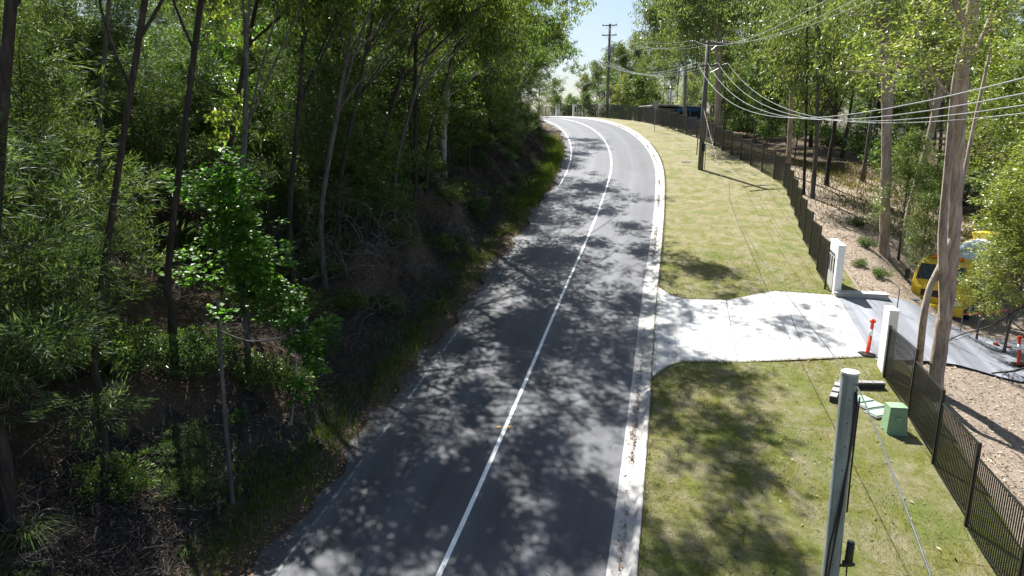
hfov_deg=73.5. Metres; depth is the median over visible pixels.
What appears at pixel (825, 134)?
shrub
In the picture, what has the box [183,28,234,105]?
she oak
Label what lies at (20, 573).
shrub
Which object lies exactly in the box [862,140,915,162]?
shrub
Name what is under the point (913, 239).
young gum
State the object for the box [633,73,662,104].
young gum
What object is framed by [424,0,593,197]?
gum tree
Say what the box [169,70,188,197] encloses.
gum tree
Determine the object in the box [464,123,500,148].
shrub
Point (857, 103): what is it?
young tree
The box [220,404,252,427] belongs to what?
shrub
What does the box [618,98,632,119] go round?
shrub
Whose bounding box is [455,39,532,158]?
she oak
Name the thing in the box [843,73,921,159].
young tree
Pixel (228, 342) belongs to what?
shrub
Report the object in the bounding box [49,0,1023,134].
sky
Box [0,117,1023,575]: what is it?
ground
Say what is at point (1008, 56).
young gum
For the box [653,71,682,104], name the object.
young gum
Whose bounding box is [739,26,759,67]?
gum tree
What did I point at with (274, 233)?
dead brush
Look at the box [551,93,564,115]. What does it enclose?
shrub
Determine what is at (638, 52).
gum tree
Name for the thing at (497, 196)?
shrub
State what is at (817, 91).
gum tree
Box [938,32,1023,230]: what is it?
young gum
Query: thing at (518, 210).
grass
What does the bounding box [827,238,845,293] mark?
gate pillar
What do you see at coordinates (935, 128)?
gum tree
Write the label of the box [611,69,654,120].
young tree
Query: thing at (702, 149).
utility pole
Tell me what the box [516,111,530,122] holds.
shrub
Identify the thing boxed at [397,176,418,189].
shrub
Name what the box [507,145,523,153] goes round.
shrub
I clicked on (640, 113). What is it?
shrub
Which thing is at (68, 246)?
shrub
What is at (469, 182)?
shrub
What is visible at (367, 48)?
gum tree
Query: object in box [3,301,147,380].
shrub
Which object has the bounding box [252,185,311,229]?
dead brush
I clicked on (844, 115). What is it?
young tree
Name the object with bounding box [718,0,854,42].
power line
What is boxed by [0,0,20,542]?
gum tree
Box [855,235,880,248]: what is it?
shrub
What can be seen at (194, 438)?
shrub
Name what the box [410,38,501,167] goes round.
young tree
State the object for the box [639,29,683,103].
gum tree
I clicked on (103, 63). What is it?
gum tree
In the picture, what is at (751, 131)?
shrub
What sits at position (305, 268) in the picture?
shrub
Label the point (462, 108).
she oak
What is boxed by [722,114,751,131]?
shrub
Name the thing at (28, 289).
shrub
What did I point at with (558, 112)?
crest pillar
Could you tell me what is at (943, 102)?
gum tree
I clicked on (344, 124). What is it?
young tree
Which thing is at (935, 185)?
shrub
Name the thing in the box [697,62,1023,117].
power line
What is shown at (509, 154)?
shrub
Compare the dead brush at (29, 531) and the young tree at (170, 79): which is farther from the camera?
the young tree at (170, 79)
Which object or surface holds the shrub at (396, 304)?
on the ground at (958, 389)
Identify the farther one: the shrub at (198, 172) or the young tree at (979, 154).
the young tree at (979, 154)
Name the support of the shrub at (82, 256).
on the ground at (958, 389)
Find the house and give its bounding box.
[639,104,708,128]
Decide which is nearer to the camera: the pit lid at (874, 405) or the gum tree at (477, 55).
the pit lid at (874, 405)
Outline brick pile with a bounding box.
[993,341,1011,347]
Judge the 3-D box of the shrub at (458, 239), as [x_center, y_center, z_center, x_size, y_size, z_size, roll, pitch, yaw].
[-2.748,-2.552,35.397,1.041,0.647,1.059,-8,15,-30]
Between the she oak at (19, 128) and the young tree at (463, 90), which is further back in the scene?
the young tree at (463, 90)
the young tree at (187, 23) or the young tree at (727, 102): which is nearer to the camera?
the young tree at (187, 23)
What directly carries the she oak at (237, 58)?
on the ground at (958, 389)
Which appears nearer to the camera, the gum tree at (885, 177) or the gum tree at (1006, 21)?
the gum tree at (885, 177)
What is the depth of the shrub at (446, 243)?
33.11 m
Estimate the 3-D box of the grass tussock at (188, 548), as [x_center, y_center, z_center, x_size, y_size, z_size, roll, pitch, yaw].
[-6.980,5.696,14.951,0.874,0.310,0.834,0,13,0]
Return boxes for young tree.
[0,2,73,210]
[16,9,125,173]
[90,36,178,144]
[110,23,240,189]
[124,51,250,212]
[143,24,239,165]
[164,11,232,93]
[197,69,329,248]
[220,15,295,149]
[254,132,337,212]
[270,102,328,180]
[277,54,400,216]
[287,50,354,180]
[333,102,419,206]
[334,115,426,234]
[351,50,445,180]
[391,86,436,163]
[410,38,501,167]
[466,70,516,135]
[477,30,526,100]
[477,56,523,130]
[514,46,539,101]
[592,72,633,110]
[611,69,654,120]
[641,75,671,117]
[650,91,665,103]
[667,75,707,112]
[694,58,749,129]
[706,94,734,125]
[722,66,770,138]
[731,60,773,135]
[739,95,755,131]
[745,73,796,150]
[762,65,788,110]
[780,80,840,140]
[780,87,808,137]
[820,88,858,129]
[821,86,855,124]
[838,69,892,139]
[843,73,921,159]
[892,73,925,142]
[899,81,948,146]
[946,70,1023,159]
[966,70,1007,136]
[967,106,1023,209]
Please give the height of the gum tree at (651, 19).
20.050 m
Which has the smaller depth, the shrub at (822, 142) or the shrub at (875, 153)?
the shrub at (875, 153)
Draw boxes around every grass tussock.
[0,509,75,562]
[172,538,204,561]
[237,499,260,513]
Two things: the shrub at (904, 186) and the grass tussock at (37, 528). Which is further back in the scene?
the shrub at (904, 186)
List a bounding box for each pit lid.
[858,395,874,403]
[860,401,884,409]
[863,408,883,418]
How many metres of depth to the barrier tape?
27.43 m
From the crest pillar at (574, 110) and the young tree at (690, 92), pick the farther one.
the young tree at (690, 92)
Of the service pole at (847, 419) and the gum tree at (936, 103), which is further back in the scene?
the gum tree at (936, 103)
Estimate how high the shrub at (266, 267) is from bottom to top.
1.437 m
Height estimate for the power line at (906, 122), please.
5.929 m
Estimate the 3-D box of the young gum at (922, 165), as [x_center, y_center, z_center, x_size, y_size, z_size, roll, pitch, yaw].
[19.946,-4.620,34.565,4.048,6.980,4.098,5,14,22]
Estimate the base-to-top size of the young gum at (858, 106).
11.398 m
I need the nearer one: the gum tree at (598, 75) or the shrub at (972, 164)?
the shrub at (972, 164)
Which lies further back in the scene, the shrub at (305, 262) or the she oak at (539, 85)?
the she oak at (539, 85)
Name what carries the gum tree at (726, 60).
on the ground at (958, 389)
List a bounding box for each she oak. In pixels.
[0,0,177,232]
[0,0,202,325]
[0,78,157,525]
[0,84,38,279]
[8,0,190,250]
[34,0,241,236]
[108,77,204,208]
[127,0,191,53]
[160,0,282,165]
[179,9,236,123]
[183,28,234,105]
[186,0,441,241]
[231,0,277,38]
[251,0,285,60]
[258,4,308,87]
[349,44,405,166]
[357,3,470,165]
[398,46,464,162]
[402,21,454,102]
[425,37,495,133]
[428,33,491,135]
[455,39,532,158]
[482,6,568,120]
[483,64,541,138]
[508,40,548,103]
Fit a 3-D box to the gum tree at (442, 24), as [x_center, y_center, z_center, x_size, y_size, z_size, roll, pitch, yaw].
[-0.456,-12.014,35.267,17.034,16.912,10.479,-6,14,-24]
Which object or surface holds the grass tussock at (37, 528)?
on the ground at (958, 389)
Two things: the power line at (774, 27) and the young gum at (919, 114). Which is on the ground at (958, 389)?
the young gum at (919, 114)
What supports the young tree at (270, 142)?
on the ground at (958, 389)
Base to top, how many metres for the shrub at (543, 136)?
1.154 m
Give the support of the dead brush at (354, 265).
on the ground at (958, 389)
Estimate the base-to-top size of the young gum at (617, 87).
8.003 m
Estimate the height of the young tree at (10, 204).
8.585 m
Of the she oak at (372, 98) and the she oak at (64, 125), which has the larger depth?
the she oak at (372, 98)
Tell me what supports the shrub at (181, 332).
on the ground at (958, 389)
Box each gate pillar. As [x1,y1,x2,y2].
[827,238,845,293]
[877,305,899,373]
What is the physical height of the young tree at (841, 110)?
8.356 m
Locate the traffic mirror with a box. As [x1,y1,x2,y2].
[598,91,604,103]
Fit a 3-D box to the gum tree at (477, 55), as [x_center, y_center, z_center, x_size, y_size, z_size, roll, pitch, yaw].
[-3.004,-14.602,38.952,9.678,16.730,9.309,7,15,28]
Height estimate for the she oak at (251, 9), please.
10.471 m
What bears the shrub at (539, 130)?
on the ground at (958, 389)
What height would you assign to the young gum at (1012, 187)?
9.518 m
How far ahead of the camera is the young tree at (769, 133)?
61.20 m
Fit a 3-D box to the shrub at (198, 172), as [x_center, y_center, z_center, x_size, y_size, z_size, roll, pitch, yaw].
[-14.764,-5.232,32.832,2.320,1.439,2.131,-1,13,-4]
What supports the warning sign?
on the lawn at (776, 235)
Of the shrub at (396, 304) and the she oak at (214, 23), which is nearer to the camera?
the shrub at (396, 304)
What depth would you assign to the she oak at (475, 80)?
46.52 m
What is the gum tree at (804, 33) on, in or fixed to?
on the ground at (958, 389)
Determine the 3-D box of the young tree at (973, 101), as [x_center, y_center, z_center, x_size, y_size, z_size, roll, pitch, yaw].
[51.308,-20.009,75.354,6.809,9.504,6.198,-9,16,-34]
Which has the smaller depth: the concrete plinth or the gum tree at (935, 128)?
the concrete plinth
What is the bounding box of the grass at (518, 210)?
[81,132,565,575]
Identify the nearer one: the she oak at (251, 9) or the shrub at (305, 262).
the shrub at (305, 262)
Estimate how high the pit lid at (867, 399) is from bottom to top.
0.085 m
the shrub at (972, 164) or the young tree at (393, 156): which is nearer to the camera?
the young tree at (393, 156)
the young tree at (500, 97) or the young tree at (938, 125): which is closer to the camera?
the young tree at (500, 97)
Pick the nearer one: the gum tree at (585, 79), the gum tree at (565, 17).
the gum tree at (565, 17)
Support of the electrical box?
on the lawn at (776, 235)
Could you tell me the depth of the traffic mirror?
86.62 m
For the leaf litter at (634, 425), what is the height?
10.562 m
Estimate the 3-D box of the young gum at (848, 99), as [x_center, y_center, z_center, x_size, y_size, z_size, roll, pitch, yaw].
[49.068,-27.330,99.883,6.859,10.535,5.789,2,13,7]
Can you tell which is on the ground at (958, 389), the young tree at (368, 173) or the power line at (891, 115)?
the young tree at (368, 173)
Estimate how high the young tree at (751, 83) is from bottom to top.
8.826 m
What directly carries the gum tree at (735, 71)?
on the ground at (958, 389)
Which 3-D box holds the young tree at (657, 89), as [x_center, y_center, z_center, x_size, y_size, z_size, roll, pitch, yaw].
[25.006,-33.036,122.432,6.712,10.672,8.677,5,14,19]
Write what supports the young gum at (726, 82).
on the ground at (958, 389)
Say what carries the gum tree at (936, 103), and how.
on the ground at (958, 389)
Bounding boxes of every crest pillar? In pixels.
[556,104,559,115]
[573,104,576,116]
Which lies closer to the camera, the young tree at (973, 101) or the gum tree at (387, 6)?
the gum tree at (387, 6)
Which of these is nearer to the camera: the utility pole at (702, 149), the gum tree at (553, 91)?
the utility pole at (702, 149)
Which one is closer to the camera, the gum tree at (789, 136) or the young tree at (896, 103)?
the gum tree at (789, 136)
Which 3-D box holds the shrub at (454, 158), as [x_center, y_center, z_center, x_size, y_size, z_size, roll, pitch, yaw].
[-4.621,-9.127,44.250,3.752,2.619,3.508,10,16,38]
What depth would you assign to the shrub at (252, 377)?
19.19 m
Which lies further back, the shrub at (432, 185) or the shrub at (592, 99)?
the shrub at (592, 99)
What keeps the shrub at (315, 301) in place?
on the ground at (958, 389)
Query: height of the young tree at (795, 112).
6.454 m
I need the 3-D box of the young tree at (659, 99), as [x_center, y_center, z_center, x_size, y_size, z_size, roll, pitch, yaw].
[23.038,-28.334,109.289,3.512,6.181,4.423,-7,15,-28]
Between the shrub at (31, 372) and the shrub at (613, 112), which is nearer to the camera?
the shrub at (31, 372)
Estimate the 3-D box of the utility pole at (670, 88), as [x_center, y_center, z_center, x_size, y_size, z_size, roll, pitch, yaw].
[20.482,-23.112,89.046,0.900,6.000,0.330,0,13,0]
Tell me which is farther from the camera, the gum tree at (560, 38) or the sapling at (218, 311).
the gum tree at (560, 38)
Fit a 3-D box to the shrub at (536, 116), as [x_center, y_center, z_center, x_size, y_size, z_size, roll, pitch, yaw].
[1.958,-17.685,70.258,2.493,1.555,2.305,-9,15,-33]
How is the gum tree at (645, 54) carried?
on the ground at (958, 389)
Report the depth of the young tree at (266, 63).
40.66 m
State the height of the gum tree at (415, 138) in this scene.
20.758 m
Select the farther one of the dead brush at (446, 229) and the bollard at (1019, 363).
the dead brush at (446, 229)
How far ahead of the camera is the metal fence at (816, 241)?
52.21 m
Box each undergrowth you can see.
[0,105,554,575]
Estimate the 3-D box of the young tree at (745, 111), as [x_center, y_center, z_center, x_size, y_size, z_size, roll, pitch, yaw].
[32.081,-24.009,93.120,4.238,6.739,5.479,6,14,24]
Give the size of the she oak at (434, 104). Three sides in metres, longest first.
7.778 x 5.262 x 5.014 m
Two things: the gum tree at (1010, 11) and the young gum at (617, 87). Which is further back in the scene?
the young gum at (617, 87)
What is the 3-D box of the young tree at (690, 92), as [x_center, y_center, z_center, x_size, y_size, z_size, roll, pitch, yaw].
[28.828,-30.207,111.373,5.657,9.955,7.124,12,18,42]
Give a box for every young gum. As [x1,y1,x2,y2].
[609,72,633,119]
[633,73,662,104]
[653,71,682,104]
[671,70,701,107]
[694,74,714,113]
[703,48,747,117]
[777,78,829,157]
[838,73,863,131]
[845,60,894,135]
[864,126,944,260]
[892,56,973,161]
[893,64,968,158]
[901,185,962,267]
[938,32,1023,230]
[940,33,1023,258]
[954,234,1023,339]
[957,140,1023,330]
[959,133,1023,313]
[960,206,1023,353]
[969,24,1023,175]
[971,80,1023,264]
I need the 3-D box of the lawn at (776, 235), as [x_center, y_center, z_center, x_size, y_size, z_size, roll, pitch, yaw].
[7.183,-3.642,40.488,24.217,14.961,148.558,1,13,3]
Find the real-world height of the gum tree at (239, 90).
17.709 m
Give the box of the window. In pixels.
[691,111,699,118]
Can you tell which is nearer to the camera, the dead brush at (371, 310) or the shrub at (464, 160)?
the dead brush at (371, 310)
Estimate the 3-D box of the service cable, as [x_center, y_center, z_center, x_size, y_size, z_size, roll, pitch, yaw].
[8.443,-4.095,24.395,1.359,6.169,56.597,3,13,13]
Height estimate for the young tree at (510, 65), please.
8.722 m
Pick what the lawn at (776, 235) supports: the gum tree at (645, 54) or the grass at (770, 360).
the grass at (770, 360)
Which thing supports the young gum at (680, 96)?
on the ground at (958, 389)
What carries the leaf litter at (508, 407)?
on the road
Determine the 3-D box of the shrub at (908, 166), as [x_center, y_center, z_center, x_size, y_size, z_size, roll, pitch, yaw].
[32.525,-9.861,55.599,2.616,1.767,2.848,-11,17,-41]
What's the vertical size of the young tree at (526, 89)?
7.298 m
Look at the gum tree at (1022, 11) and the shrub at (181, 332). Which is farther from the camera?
the gum tree at (1022, 11)
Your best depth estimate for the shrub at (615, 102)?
106.34 m
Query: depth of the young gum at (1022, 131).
27.65 m
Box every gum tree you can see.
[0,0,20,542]
[91,0,164,495]
[95,0,110,319]
[147,1,192,27]
[154,0,442,340]
[164,0,205,376]
[169,0,193,25]
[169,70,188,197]
[207,0,425,213]
[220,0,285,298]
[250,13,257,160]
[268,0,412,304]
[295,0,587,291]
[336,0,489,265]
[371,0,571,238]
[389,0,548,177]
[392,0,597,223]
[412,0,419,206]
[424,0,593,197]
[467,10,576,172]
[510,38,587,144]
[528,47,557,107]
[546,77,565,113]
[562,93,577,115]
[573,71,595,116]
[578,59,605,104]
[600,41,630,99]
[602,40,639,118]
[615,37,652,120]
[624,0,722,129]
[624,31,666,92]
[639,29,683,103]
[645,22,701,104]
[646,0,783,141]
[669,3,725,105]
[697,18,746,87]
[704,0,750,132]
[707,2,759,131]
[712,0,856,162]
[722,0,789,145]
[722,0,869,194]
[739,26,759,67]
[750,0,833,143]
[750,0,905,198]
[754,0,911,185]
[764,0,980,258]
[779,0,860,146]
[802,1,902,157]
[826,0,960,181]
[841,0,1023,395]
[848,0,1021,253]
[898,4,945,132]
[903,2,987,176]
[922,0,1023,176]
[932,16,980,149]
[947,7,1004,142]
[968,0,1023,146]
[974,0,1021,115]
[980,0,1023,109]
[1010,9,1023,87]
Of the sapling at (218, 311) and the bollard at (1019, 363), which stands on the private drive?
the bollard at (1019, 363)
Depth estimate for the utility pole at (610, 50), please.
89.42 m
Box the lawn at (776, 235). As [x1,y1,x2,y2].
[587,117,1020,575]
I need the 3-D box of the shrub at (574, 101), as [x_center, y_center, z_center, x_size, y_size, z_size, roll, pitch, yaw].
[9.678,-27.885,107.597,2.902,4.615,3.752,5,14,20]
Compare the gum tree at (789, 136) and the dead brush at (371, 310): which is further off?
the gum tree at (789, 136)
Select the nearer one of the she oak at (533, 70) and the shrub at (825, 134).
the she oak at (533, 70)
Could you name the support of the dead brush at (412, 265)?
on the ground at (958, 389)
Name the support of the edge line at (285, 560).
on the road
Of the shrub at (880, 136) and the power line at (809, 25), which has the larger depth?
the shrub at (880, 136)
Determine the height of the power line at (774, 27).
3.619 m
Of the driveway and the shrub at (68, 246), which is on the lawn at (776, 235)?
the driveway
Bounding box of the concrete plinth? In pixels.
[834,290,888,299]
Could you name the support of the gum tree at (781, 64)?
on the ground at (958, 389)
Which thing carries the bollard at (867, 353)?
on the driveway
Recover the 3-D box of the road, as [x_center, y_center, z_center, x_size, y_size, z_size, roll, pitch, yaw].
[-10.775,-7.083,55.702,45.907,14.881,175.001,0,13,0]
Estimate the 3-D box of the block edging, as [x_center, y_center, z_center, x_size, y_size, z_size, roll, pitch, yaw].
[10.276,3.089,20.861,2.228,0.379,0.804,-6,14,-23]
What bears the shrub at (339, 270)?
on the ground at (958, 389)
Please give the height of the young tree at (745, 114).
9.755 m
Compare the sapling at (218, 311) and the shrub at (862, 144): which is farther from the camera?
the shrub at (862, 144)
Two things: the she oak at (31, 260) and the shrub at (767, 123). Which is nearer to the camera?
the she oak at (31, 260)
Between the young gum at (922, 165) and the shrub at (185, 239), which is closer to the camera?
the shrub at (185, 239)
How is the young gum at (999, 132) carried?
on the ground at (958, 389)
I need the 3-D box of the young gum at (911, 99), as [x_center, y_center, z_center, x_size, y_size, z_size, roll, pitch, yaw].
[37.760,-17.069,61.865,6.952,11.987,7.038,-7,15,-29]
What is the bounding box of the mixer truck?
[904,231,1006,319]
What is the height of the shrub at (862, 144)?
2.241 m
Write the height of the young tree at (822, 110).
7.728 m
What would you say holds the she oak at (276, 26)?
on the ground at (958, 389)
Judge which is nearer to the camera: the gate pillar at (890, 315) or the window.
the gate pillar at (890, 315)
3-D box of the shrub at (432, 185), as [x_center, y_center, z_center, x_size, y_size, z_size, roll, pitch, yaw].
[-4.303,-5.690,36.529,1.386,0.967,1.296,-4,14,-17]
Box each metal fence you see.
[539,104,830,288]
[882,325,1023,575]
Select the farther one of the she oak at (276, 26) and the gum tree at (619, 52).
the gum tree at (619, 52)
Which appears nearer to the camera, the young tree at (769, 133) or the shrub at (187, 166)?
the shrub at (187, 166)
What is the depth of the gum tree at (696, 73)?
89.77 m
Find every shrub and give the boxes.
[0,309,42,344]
[0,310,111,395]
[0,559,62,575]
[1,266,70,304]
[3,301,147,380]
[22,229,97,263]
[49,247,111,279]
[67,448,168,513]
[76,315,187,381]
[139,414,232,469]
[141,327,229,382]
[145,439,239,514]
[146,144,203,177]
[146,325,206,357]
[148,324,204,345]
[168,218,216,250]
[179,321,245,364]
[181,166,211,187]
[187,234,263,270]
[209,273,286,312]
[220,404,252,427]
[223,342,299,396]
[233,256,290,278]
[259,185,357,239]
[265,211,314,239]
[275,246,341,284]
[275,359,318,393]
[282,281,338,316]
[288,247,347,282]
[289,322,345,358]
[293,219,353,249]
[299,281,317,297]
[307,259,348,280]
[330,286,373,311]
[364,291,409,315]
[376,218,428,251]
[389,148,444,180]
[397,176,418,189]
[405,147,441,164]
[421,173,444,188]
[422,128,470,164]
[426,230,460,253]
[431,178,469,206]
[432,160,454,175]
[445,172,480,195]
[447,138,478,155]
[447,151,472,165]
[451,235,466,243]
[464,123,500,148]
[465,192,491,213]
[487,184,507,200]
[495,130,523,145]
[495,148,518,161]
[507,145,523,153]
[508,172,520,179]
[512,121,526,133]
[515,111,536,123]
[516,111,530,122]
[521,110,531,121]
[528,110,543,119]
[530,124,547,134]
[533,130,550,139]
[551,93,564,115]
[563,102,572,115]
[565,95,579,116]
[577,91,593,116]
[586,98,597,116]
[604,96,621,118]
[609,103,617,118]
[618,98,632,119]
[632,99,651,121]
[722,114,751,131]
[745,124,765,136]
[748,119,784,133]
[761,122,785,136]
[792,127,807,137]
[813,124,842,140]
[813,133,843,147]
[820,125,874,149]
[848,217,869,226]
[850,255,870,266]
[852,136,878,156]
[854,131,899,151]
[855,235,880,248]
[858,134,919,167]
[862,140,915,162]
[870,265,894,278]
[880,131,933,154]
[894,157,928,174]
[897,177,934,196]
[900,159,975,197]
[930,174,1001,205]
[963,156,993,175]
[970,225,1004,234]
[972,173,1003,192]
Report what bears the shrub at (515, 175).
on the ground at (958, 389)
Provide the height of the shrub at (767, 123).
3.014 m
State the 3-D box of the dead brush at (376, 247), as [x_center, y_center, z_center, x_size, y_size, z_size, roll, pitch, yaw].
[-5.515,-2.376,27.591,4.155,4.820,4.798,1,13,2]
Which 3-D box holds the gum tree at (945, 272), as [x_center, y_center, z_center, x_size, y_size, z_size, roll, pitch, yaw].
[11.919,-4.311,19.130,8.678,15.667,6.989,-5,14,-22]
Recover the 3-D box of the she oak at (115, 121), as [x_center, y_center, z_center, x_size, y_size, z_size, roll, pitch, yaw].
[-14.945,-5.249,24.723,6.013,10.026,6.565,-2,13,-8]
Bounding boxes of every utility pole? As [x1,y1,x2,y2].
[599,23,617,117]
[667,86,673,104]
[692,40,728,169]
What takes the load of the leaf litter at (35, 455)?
on the ground at (958, 389)
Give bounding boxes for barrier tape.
[960,306,1023,331]
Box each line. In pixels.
[272,186,559,575]
[436,118,611,575]
[540,119,571,185]
[694,0,825,45]
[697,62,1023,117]
[709,66,1023,119]
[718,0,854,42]
[719,65,1023,121]
[729,65,1023,122]
[730,0,869,41]
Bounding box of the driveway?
[652,287,871,374]
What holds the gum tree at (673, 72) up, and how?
on the ground at (958, 389)
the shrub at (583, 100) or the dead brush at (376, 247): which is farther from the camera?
the shrub at (583, 100)
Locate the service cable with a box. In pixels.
[703,108,931,575]
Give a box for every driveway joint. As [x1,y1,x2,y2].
[726,300,737,359]
[781,291,808,358]
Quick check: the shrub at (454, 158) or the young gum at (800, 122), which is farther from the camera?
the young gum at (800, 122)
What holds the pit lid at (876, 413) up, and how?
on the lawn at (776, 235)
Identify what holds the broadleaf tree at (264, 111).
on the ground at (958, 389)
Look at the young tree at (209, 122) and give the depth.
29.96 m
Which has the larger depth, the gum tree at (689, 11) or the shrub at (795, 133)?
the shrub at (795, 133)
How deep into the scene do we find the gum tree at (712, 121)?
81.96 m
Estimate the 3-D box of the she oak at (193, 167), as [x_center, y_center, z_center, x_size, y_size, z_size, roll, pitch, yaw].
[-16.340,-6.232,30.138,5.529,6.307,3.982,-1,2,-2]
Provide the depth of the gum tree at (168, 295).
17.15 m
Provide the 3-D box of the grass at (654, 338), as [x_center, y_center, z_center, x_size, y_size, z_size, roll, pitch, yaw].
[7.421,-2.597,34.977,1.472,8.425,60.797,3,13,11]
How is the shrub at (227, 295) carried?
on the ground at (958, 389)
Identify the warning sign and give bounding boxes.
[652,101,659,131]
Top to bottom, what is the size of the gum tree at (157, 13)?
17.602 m
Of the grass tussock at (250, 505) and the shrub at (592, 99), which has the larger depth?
the shrub at (592, 99)
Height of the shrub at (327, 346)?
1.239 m
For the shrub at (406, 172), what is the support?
on the ground at (958, 389)
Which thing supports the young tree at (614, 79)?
on the ground at (958, 389)
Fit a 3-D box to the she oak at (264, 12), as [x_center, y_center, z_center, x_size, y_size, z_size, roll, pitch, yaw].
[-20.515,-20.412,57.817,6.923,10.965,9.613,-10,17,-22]
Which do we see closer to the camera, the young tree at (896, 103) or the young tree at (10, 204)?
the young tree at (10, 204)
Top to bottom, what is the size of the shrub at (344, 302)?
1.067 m
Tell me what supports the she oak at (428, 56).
on the ground at (958, 389)
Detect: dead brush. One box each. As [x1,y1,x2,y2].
[0,481,89,574]
[228,159,345,271]
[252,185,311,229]
[273,201,397,299]
[318,174,423,284]
[334,254,427,331]
[381,215,449,279]
[416,188,476,238]
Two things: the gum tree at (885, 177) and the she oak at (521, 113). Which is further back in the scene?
the she oak at (521, 113)
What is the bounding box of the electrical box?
[880,402,908,435]
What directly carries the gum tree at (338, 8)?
on the ground at (958, 389)
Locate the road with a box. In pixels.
[252,117,655,575]
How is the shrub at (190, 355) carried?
on the ground at (958, 389)
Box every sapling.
[205,298,281,505]
[259,311,343,424]
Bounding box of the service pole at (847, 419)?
[821,368,860,575]
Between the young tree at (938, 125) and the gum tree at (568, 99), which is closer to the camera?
the young tree at (938, 125)
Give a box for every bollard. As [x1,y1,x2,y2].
[857,319,876,357]
[1010,335,1023,367]
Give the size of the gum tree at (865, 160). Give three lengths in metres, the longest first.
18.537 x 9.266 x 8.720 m
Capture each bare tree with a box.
[933,295,1023,354]
[988,367,1023,382]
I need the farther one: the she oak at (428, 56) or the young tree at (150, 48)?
the she oak at (428, 56)
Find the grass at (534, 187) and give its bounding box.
[510,140,563,205]
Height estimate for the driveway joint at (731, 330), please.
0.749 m
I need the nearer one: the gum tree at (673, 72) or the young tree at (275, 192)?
the young tree at (275, 192)
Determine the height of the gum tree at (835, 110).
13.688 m
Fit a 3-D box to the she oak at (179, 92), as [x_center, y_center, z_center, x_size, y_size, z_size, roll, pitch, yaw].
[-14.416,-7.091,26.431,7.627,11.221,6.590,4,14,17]
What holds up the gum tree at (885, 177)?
on the ground at (958, 389)
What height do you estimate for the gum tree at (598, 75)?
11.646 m
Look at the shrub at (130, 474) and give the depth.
15.10 m
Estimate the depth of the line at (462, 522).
19.80 m
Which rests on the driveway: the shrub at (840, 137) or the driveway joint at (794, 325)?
the driveway joint at (794, 325)
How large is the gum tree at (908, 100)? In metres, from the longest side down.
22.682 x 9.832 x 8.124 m
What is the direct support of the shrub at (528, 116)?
on the ground at (958, 389)
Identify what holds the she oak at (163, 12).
on the ground at (958, 389)
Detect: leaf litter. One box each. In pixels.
[0,126,541,575]
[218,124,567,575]
[327,152,643,575]
[611,124,659,575]
[643,128,984,575]
[800,185,1023,503]
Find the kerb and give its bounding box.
[545,116,664,575]
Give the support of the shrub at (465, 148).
on the ground at (958, 389)
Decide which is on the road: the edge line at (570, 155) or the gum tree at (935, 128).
the edge line at (570, 155)
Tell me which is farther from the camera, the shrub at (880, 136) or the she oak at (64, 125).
the shrub at (880, 136)
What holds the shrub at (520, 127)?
on the ground at (958, 389)
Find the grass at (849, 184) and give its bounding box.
[719,149,1016,243]
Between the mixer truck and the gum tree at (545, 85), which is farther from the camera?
the gum tree at (545, 85)
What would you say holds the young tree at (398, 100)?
on the ground at (958, 389)
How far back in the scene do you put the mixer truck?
30.79 m
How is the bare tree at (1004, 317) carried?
on the ground at (958, 389)
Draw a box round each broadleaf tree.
[156,141,315,371]
[200,34,253,170]
[221,75,287,201]
[225,12,347,215]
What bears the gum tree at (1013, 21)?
on the ground at (958, 389)
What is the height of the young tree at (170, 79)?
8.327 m
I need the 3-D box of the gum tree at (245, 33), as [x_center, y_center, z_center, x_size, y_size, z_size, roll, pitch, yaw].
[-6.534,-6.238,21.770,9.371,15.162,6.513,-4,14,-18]
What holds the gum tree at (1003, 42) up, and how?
on the ground at (958, 389)
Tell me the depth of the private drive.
25.34 m
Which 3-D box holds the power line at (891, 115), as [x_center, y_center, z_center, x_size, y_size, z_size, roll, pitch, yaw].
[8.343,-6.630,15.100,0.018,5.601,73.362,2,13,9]
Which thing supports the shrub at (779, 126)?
on the ground at (958, 389)
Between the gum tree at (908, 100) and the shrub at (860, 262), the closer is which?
the shrub at (860, 262)
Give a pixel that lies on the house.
(693, 111)
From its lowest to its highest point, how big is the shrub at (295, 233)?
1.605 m
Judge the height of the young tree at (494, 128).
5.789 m
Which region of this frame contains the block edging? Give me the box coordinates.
[829,380,884,402]
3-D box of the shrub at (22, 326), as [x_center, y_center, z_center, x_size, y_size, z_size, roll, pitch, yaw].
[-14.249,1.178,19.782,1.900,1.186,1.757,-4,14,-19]
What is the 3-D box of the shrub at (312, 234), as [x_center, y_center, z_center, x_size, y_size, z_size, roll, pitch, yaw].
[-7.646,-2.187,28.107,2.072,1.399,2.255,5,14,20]
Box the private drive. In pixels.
[839,297,1023,381]
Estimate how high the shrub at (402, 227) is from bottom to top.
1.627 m
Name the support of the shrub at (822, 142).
on the ground at (958, 389)
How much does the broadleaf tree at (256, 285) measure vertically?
6.621 m
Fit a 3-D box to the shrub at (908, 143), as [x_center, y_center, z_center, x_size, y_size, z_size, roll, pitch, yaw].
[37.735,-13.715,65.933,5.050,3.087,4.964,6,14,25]
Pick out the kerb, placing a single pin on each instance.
(632, 505)

